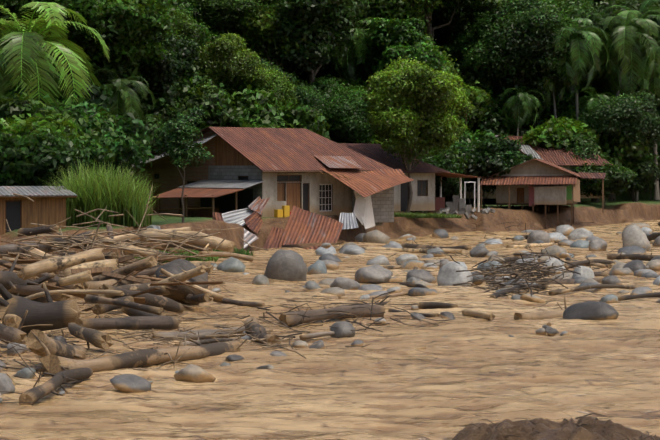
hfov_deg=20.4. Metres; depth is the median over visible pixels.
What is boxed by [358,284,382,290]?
cobble
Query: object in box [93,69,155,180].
slope palm
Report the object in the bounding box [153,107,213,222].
slender tree
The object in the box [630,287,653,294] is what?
cobble
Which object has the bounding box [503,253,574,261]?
log bar
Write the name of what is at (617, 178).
tree
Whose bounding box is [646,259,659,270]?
cobble
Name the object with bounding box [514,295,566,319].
log bed
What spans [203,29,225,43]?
forest bush
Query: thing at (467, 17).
forest tree
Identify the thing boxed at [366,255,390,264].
cobble
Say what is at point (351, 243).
cobble
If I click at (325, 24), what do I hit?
forest tree
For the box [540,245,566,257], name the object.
cobble
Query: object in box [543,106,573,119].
forest bush
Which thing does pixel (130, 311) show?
log pile
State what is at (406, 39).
forest tree
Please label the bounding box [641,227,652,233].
cobble
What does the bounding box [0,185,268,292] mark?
stick jam
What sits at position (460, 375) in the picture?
terrain
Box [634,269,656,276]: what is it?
cobble
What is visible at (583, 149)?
tree
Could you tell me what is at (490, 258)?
boulder
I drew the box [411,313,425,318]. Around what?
boulder
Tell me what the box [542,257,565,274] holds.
boulder
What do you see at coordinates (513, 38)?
forest tree
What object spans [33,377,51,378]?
log bed
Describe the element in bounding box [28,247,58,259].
log pile
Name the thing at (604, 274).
log bar
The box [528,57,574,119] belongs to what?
slope palm
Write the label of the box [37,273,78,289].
log pile
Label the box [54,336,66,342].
boulder
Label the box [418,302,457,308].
log bar
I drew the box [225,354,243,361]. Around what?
boulder
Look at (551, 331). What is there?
boulder
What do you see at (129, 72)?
forest bush
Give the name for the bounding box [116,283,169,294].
log
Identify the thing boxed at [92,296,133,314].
log pile
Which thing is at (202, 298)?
log pile
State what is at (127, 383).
boulder
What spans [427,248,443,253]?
cobble
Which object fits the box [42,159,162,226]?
cane grass
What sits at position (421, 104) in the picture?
tree
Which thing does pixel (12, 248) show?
log
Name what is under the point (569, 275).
cobble
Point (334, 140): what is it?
forest bush
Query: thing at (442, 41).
forest bush
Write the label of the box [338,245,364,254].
cobble
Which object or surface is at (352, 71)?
tree
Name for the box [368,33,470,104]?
forest tree
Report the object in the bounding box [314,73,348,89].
forest bush
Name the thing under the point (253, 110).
forest bush
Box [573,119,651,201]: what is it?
tree
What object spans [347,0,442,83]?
forest tree
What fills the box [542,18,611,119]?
slope palm
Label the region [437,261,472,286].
boulder
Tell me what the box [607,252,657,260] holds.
log bed
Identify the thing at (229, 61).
edge tree
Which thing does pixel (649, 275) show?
cobble
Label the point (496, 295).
log bed
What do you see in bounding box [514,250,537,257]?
cobble
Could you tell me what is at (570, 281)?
log bar
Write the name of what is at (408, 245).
log bar
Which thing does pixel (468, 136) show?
tree
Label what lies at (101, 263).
log pile
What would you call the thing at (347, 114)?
edge tree
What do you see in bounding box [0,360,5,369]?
boulder
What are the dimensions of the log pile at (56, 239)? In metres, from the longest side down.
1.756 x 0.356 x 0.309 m
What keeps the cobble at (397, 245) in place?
on the terrain at (460, 375)
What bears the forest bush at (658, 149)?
on the terrain at (460, 375)
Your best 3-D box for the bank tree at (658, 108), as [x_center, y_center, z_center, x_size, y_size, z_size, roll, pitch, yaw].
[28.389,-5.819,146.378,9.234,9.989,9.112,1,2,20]
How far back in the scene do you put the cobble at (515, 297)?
56.22 m
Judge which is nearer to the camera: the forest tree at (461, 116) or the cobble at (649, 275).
the cobble at (649, 275)
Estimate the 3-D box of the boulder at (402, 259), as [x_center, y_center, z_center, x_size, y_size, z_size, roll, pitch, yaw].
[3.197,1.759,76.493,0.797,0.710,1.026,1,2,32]
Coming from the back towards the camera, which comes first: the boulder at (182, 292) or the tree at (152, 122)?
the tree at (152, 122)
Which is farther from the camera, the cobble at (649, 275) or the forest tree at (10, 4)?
the forest tree at (10, 4)
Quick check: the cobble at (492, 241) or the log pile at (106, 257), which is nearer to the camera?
the log pile at (106, 257)
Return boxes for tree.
[0,0,38,20]
[0,0,178,74]
[1,77,63,96]
[126,28,202,95]
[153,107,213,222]
[158,6,204,59]
[170,5,209,46]
[190,0,273,41]
[190,32,269,105]
[223,0,313,73]
[231,59,299,105]
[232,64,299,106]
[252,0,369,84]
[294,84,327,128]
[312,77,374,142]
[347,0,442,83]
[352,17,450,80]
[363,56,475,212]
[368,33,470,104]
[421,0,497,42]
[422,0,502,42]
[448,0,602,118]
[452,46,515,99]
[458,110,468,123]
[490,73,552,111]
[522,0,614,45]
[560,71,588,93]
[563,103,580,118]
[573,91,659,201]
[579,67,614,102]
[579,83,654,102]
[590,0,603,6]
[591,0,659,191]
[649,94,659,138]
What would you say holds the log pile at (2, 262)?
on the terrain at (460, 375)
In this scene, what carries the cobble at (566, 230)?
on the terrain at (460, 375)
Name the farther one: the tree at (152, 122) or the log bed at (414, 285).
the tree at (152, 122)
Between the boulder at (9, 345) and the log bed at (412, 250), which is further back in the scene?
the log bed at (412, 250)
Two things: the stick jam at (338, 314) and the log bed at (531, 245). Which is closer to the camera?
the stick jam at (338, 314)
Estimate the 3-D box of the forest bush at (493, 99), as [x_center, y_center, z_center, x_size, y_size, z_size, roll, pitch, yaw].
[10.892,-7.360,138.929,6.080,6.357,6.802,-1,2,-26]
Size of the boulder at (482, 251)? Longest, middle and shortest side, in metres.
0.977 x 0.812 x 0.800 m
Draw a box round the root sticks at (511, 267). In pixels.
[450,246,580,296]
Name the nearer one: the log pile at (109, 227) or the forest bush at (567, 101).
the log pile at (109, 227)
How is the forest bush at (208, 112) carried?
on the terrain at (460, 375)
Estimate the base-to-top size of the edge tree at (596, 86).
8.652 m
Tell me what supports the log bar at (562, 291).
on the terrain at (460, 375)
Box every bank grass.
[134,246,218,262]
[192,246,254,257]
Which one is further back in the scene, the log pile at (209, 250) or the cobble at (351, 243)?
the cobble at (351, 243)
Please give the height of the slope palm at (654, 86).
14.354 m
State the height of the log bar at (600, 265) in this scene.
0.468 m
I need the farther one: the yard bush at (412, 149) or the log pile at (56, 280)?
the yard bush at (412, 149)
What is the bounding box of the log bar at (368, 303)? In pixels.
[336,300,405,306]
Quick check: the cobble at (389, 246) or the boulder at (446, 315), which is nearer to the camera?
the boulder at (446, 315)
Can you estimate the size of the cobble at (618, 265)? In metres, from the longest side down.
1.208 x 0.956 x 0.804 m
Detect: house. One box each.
[132,127,413,228]
[338,143,481,211]
[449,135,613,198]
[480,159,605,228]
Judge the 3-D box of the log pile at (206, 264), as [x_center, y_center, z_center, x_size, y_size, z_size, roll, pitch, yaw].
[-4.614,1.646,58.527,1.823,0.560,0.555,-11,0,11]
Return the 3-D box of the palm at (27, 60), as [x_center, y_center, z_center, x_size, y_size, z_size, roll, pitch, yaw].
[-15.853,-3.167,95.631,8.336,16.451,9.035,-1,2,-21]
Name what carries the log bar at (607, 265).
on the terrain at (460, 375)
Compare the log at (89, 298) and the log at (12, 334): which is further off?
the log at (89, 298)
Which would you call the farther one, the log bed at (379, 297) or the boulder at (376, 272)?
the boulder at (376, 272)
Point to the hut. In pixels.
(47, 206)
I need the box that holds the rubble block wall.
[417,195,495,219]
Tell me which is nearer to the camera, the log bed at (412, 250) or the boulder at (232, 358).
the boulder at (232, 358)
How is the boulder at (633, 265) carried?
on the terrain at (460, 375)
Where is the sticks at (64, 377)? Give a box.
[0,327,115,403]
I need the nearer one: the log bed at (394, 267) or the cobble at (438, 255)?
the log bed at (394, 267)
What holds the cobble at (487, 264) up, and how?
on the terrain at (460, 375)
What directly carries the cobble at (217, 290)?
on the terrain at (460, 375)
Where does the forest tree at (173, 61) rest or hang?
on the terrain at (460, 375)
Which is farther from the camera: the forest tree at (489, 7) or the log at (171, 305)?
the forest tree at (489, 7)
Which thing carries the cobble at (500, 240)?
on the terrain at (460, 375)
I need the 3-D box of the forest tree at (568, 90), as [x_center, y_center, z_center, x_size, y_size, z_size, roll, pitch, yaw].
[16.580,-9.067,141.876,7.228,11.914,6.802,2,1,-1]
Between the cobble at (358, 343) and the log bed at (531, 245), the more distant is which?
the log bed at (531, 245)
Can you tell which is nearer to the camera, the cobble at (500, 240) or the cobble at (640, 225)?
the cobble at (500, 240)
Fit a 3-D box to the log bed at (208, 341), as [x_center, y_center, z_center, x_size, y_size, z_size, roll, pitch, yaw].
[-2.709,2.784,41.687,2.028,0.213,0.198,-2,2,-43]
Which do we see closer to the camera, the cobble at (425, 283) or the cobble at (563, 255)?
the cobble at (425, 283)
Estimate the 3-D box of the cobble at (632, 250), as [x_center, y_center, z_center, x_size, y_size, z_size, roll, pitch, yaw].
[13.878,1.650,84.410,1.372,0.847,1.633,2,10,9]
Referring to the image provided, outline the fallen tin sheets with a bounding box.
[146,196,358,249]
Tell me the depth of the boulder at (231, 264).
69.64 m
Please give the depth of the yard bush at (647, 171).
137.29 m
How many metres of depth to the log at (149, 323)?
43.11 m
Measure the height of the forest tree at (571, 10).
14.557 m
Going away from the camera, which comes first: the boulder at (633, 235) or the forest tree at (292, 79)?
the boulder at (633, 235)
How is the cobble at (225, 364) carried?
on the terrain at (460, 375)
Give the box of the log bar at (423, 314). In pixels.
[388,308,439,316]
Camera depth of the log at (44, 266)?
49.30 m
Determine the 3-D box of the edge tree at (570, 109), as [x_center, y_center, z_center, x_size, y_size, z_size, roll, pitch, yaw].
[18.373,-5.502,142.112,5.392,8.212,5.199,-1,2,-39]
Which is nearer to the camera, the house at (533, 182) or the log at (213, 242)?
the log at (213, 242)
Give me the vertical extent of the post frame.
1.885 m
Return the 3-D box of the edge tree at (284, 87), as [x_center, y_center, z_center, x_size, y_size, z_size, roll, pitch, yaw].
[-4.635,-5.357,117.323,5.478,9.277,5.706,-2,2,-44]
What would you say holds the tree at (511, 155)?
on the terrain at (460, 375)
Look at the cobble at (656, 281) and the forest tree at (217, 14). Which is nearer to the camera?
the cobble at (656, 281)
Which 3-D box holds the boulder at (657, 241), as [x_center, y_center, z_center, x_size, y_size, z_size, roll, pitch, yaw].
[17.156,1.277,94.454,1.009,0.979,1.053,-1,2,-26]
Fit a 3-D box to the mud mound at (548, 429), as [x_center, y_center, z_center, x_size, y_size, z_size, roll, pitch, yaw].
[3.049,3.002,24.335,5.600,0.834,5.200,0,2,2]
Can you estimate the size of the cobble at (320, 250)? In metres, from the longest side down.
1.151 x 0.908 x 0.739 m
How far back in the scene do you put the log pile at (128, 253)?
66.15 m
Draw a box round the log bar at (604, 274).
[564,271,608,276]
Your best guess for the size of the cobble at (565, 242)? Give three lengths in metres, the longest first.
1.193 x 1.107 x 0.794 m
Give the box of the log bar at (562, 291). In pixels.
[548,284,636,294]
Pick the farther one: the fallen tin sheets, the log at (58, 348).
the fallen tin sheets
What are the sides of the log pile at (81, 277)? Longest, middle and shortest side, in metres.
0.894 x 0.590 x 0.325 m
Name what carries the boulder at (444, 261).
on the terrain at (460, 375)
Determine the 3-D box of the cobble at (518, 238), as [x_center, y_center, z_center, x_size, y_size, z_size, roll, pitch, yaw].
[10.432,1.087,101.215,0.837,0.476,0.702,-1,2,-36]
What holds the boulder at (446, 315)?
on the terrain at (460, 375)
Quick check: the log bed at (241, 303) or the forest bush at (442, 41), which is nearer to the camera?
the log bed at (241, 303)
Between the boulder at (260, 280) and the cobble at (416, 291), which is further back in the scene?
the boulder at (260, 280)
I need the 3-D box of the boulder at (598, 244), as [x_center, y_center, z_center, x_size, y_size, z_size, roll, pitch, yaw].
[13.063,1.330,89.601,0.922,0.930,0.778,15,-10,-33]
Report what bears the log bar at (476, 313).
on the terrain at (460, 375)
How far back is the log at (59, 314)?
44.20 m
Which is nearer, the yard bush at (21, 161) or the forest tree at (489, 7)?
the yard bush at (21, 161)
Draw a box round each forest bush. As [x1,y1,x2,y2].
[53,40,142,110]
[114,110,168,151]
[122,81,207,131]
[140,76,236,135]
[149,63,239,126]
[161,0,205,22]
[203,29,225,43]
[222,82,329,138]
[292,72,330,121]
[293,75,310,86]
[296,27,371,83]
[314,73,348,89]
[320,130,341,142]
[346,77,367,90]
[349,127,463,147]
[423,13,485,45]
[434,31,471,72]
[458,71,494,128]
[464,114,483,133]
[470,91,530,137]
[483,84,503,117]
[495,89,579,115]
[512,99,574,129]
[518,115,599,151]
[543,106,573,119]
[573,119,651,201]
[628,139,659,200]
[644,136,659,179]
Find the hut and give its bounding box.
[0,186,76,234]
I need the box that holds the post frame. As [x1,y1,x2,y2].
[464,182,474,207]
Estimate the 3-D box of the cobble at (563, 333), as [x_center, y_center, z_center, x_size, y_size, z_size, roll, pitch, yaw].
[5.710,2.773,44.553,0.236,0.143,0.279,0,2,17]
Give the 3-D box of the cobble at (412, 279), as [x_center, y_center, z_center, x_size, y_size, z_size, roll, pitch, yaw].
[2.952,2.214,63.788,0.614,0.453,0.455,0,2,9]
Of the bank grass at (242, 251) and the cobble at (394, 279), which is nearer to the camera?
the cobble at (394, 279)
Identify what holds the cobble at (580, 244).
on the terrain at (460, 375)
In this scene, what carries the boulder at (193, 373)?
on the terrain at (460, 375)
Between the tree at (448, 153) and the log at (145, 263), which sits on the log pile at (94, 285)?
the log at (145, 263)
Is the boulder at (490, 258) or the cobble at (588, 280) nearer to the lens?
the cobble at (588, 280)
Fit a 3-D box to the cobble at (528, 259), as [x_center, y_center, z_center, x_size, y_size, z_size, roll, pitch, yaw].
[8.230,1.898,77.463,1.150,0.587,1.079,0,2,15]
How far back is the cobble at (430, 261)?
75.92 m
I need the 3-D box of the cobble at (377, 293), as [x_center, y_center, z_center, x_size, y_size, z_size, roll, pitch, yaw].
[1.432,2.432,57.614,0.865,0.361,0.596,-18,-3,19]
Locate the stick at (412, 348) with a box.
[390,347,425,351]
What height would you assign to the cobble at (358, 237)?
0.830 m
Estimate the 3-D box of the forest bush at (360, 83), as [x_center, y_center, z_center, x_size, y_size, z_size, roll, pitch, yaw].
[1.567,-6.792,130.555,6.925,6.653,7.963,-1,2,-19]
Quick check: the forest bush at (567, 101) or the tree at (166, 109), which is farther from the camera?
the forest bush at (567, 101)
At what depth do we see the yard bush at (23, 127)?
86.93 m
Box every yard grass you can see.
[394,212,429,216]
[406,211,461,217]
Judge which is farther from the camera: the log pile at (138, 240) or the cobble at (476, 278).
the log pile at (138, 240)
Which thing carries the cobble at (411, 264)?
on the terrain at (460, 375)
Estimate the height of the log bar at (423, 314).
0.183 m
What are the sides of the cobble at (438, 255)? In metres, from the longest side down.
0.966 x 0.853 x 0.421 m
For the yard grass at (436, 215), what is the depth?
111.52 m
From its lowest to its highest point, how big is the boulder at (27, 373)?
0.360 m
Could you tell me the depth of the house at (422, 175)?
113.22 m
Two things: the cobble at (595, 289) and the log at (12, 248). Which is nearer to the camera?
the cobble at (595, 289)
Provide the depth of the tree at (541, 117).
139.08 m
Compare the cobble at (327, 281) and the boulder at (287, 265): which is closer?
the cobble at (327, 281)
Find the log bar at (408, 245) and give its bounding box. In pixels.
[401,243,470,249]
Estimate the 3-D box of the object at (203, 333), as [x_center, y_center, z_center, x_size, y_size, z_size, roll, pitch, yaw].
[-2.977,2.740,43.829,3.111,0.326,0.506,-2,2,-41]
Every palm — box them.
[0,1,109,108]
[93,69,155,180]
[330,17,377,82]
[495,86,543,135]
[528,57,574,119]
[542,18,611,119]
[569,87,615,120]
[590,10,659,200]
[602,5,659,199]
[625,40,659,201]
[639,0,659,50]
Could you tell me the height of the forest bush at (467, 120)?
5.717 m
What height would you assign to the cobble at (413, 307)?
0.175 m
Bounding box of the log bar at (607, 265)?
[565,257,611,267]
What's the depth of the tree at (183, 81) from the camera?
111.22 m
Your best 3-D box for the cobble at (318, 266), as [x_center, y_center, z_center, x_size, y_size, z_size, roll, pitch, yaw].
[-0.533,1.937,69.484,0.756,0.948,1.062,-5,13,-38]
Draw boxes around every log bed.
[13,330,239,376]
[19,364,92,404]
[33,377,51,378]
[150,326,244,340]
[174,337,242,345]
[213,298,264,306]
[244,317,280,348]
[279,304,384,326]
[299,331,334,340]
[333,246,461,253]
[338,292,407,298]
[383,265,401,268]
[399,283,428,288]
[490,284,547,298]
[506,242,554,247]
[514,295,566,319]
[564,256,615,268]
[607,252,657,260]
[617,292,659,300]
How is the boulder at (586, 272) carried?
on the terrain at (460, 375)
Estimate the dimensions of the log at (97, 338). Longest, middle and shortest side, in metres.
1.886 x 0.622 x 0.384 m
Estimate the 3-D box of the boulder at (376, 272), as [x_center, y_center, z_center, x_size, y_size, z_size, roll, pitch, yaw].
[1.561,2.068,65.342,1.478,1.021,1.368,7,0,-41]
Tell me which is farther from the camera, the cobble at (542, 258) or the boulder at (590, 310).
the cobble at (542, 258)
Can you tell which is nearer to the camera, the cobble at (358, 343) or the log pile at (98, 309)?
the cobble at (358, 343)
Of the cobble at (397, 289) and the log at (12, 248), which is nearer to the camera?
the cobble at (397, 289)
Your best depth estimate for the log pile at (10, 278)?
49.09 m
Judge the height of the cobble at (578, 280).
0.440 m
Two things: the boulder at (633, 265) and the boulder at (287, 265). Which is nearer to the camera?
the boulder at (287, 265)
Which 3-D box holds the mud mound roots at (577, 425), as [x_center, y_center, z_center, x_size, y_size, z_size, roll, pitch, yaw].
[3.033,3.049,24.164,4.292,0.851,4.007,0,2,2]
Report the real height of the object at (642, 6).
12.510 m
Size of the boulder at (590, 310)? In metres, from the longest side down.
1.771 x 1.062 x 0.858 m
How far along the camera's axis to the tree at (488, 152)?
119.72 m
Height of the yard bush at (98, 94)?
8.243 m
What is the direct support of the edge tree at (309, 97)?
on the terrain at (460, 375)
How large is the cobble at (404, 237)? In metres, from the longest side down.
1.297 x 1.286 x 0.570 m
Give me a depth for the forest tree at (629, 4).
144.09 m
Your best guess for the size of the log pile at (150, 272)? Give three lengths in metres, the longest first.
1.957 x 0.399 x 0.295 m
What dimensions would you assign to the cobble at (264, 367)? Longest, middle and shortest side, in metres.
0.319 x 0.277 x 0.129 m
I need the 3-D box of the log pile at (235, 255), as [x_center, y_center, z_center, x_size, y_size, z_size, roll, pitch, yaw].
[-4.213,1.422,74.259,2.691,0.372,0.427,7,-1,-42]
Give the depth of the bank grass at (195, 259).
78.83 m
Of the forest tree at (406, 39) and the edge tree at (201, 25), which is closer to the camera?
the edge tree at (201, 25)
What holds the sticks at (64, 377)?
on the terrain at (460, 375)
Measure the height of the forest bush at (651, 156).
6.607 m
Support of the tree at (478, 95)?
on the terrain at (460, 375)
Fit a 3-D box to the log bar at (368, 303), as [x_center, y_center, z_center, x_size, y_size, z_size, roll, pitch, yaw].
[1.380,2.483,54.000,0.263,0.112,3.504,2,2,44]
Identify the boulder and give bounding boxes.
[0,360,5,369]
[0,373,15,394]
[7,343,26,355]
[15,368,35,378]
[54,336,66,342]
[110,374,150,392]
[155,259,207,304]
[174,364,215,382]
[216,257,244,271]
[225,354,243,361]
[252,275,269,284]
[264,249,307,280]
[270,350,286,355]
[309,340,324,348]
[321,260,338,269]
[330,277,359,289]
[330,321,355,337]
[355,264,392,283]
[395,254,419,264]
[406,269,436,282]
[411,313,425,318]
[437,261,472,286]
[439,259,449,267]
[440,312,454,319]
[469,246,488,257]
[488,254,504,263]
[489,276,505,286]
[527,230,549,242]
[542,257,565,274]
[545,328,558,335]
[563,301,618,319]
[568,228,593,239]
[572,266,593,278]
[588,238,606,251]
[601,275,622,284]
[622,225,650,250]
[623,260,645,271]
[653,236,659,246]
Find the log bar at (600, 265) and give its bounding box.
[567,255,605,267]
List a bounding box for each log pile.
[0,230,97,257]
[0,254,47,302]
[0,260,24,270]
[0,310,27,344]
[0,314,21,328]
[2,256,58,273]
[8,284,69,300]
[17,224,58,236]
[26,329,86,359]
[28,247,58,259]
[32,272,54,283]
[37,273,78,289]
[45,237,92,249]
[58,242,118,258]
[58,270,92,289]
[63,259,117,276]
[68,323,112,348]
[77,272,150,289]
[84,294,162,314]
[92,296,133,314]
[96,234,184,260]
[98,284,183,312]
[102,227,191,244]
[106,224,113,238]
[120,245,173,261]
[120,298,165,315]
[131,239,194,245]
[134,267,157,275]
[158,265,207,295]
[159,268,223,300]
[162,243,212,253]
[185,290,212,302]
[193,262,213,272]
[198,251,253,261]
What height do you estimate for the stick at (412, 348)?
0.179 m
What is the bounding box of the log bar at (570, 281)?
[538,276,602,283]
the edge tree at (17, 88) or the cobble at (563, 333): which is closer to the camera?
the cobble at (563, 333)
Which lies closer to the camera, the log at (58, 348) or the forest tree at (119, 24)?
the log at (58, 348)
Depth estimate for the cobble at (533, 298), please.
55.36 m
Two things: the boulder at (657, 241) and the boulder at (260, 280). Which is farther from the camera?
the boulder at (657, 241)
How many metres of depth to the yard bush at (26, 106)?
90.89 m
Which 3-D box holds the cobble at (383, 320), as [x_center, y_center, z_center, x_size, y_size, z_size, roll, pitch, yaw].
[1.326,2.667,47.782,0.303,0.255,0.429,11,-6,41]
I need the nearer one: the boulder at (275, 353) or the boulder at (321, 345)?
the boulder at (275, 353)
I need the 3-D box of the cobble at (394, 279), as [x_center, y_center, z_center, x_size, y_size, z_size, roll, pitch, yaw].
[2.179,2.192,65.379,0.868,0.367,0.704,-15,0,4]
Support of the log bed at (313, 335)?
on the terrain at (460, 375)
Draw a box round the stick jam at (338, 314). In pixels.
[212,290,452,348]
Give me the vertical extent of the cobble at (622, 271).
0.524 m
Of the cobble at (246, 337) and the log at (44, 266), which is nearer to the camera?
the cobble at (246, 337)
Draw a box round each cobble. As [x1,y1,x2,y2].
[210,288,220,292]
[220,362,230,365]
[240,335,251,339]
[256,365,268,368]
[292,340,307,347]
[305,281,320,289]
[307,259,326,274]
[315,245,336,254]
[319,253,341,261]
[319,278,333,284]
[321,243,330,248]
[322,287,344,294]
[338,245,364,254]
[340,242,357,249]
[351,340,363,346]
[354,233,365,242]
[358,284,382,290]
[359,294,369,298]
[363,230,389,243]
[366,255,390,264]
[368,291,388,297]
[373,317,386,324]
[382,244,396,247]
[387,277,402,281]
[387,286,401,293]
[388,241,401,247]
[398,234,417,239]
[401,260,424,268]
[406,277,422,282]
[408,287,438,295]
[411,305,418,309]
[414,281,432,286]
[421,263,438,268]
[424,260,439,264]
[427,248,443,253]
[429,251,445,256]
[432,229,448,237]
[453,261,466,267]
[471,271,483,285]
[477,261,501,271]
[484,240,502,243]
[485,238,503,242]
[503,279,524,286]
[511,235,524,240]
[511,295,520,299]
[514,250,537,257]
[516,258,537,263]
[520,294,545,302]
[535,328,545,334]
[537,256,551,262]
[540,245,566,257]
[548,232,568,241]
[551,273,572,278]
[556,225,573,235]
[558,239,573,245]
[559,252,571,257]
[560,331,569,335]
[570,240,588,247]
[574,277,587,283]
[577,282,606,292]
[581,278,599,283]
[586,236,598,240]
[600,294,617,302]
[609,262,626,274]
[612,268,633,275]
[617,290,629,293]
[618,246,646,253]
[623,223,650,230]
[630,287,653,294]
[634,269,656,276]
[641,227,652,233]
[641,272,659,277]
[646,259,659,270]
[653,276,659,285]
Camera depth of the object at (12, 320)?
43.92 m
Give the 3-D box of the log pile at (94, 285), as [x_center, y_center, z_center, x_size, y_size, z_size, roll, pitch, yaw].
[-6.055,1.793,51.795,0.723,0.669,2.728,2,3,38]
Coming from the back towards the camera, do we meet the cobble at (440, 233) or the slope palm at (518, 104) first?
the slope palm at (518, 104)
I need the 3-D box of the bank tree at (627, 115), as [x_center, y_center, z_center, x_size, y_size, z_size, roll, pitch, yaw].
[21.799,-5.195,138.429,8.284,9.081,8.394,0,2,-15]
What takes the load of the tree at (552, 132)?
on the terrain at (460, 375)
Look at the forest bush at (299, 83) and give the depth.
121.89 m
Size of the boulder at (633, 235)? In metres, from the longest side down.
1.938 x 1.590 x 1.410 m
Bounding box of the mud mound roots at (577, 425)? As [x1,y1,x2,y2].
[444,413,657,439]
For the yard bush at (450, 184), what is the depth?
116.68 m
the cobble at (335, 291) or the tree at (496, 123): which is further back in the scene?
the tree at (496, 123)
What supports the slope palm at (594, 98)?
on the terrain at (460, 375)
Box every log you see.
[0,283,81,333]
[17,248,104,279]
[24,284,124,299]
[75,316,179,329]
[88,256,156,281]
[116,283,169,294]
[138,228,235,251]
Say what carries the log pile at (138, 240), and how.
on the log pile at (128, 253)
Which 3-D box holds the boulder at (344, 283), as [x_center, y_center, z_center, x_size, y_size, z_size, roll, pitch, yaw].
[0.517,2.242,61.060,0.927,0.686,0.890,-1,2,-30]
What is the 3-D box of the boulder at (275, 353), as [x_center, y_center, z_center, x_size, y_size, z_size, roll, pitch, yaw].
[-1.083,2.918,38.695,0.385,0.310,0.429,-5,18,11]
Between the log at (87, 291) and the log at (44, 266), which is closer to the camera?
the log at (87, 291)
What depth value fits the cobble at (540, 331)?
44.83 m
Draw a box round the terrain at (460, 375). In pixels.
[0,31,659,439]
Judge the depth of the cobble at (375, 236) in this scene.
96.79 m
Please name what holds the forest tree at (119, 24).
on the terrain at (460, 375)
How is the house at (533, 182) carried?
on the terrain at (460, 375)
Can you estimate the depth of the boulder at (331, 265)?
73.55 m
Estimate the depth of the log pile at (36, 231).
72.95 m
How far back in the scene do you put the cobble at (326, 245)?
61.40 m
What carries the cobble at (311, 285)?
on the terrain at (460, 375)
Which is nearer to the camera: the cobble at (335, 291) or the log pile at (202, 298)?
the log pile at (202, 298)
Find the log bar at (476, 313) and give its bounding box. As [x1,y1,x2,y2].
[462,309,494,319]
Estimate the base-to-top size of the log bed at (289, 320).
0.500 m
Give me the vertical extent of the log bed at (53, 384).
0.422 m
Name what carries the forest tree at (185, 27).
on the terrain at (460, 375)
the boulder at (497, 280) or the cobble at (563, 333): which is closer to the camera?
the cobble at (563, 333)
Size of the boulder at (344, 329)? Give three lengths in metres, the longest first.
0.629 x 0.591 x 0.589 m
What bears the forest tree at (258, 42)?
on the terrain at (460, 375)
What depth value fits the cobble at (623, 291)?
58.68 m
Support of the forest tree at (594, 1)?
on the terrain at (460, 375)
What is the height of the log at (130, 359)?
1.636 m
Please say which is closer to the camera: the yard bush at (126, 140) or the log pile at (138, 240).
the log pile at (138, 240)
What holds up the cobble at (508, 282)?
on the terrain at (460, 375)
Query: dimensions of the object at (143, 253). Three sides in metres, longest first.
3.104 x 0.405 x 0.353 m
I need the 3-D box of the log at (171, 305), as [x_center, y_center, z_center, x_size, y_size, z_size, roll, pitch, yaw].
[-4.905,2.144,48.475,0.486,0.467,3.271,9,-5,36]
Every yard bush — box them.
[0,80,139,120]
[0,91,120,176]
[0,113,80,185]
[0,127,116,185]
[46,94,154,184]
[399,139,426,156]
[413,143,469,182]
[416,156,463,196]
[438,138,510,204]
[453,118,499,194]
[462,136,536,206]
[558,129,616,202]
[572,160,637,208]
[624,158,659,201]
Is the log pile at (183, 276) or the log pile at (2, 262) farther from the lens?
the log pile at (2, 262)
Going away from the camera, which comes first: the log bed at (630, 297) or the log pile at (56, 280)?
the log pile at (56, 280)
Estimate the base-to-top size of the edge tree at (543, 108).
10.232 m
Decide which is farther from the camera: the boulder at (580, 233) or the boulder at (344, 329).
the boulder at (580, 233)
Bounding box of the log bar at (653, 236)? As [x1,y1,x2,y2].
[646,232,659,240]
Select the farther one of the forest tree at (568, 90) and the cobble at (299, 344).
the forest tree at (568, 90)
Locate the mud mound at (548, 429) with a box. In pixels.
[452,416,659,439]
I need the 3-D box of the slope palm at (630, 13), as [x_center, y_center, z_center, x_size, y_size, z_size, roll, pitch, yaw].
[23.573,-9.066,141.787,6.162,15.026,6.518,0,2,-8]
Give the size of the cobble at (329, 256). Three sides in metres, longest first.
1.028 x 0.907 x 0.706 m
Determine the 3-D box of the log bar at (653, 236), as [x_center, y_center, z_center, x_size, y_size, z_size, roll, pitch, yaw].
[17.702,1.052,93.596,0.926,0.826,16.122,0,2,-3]
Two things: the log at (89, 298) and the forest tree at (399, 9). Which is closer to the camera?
the log at (89, 298)
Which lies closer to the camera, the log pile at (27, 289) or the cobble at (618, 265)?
the log pile at (27, 289)
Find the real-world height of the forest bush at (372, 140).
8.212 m
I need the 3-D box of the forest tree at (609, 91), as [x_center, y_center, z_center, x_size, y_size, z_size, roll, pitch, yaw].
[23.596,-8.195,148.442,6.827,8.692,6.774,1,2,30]

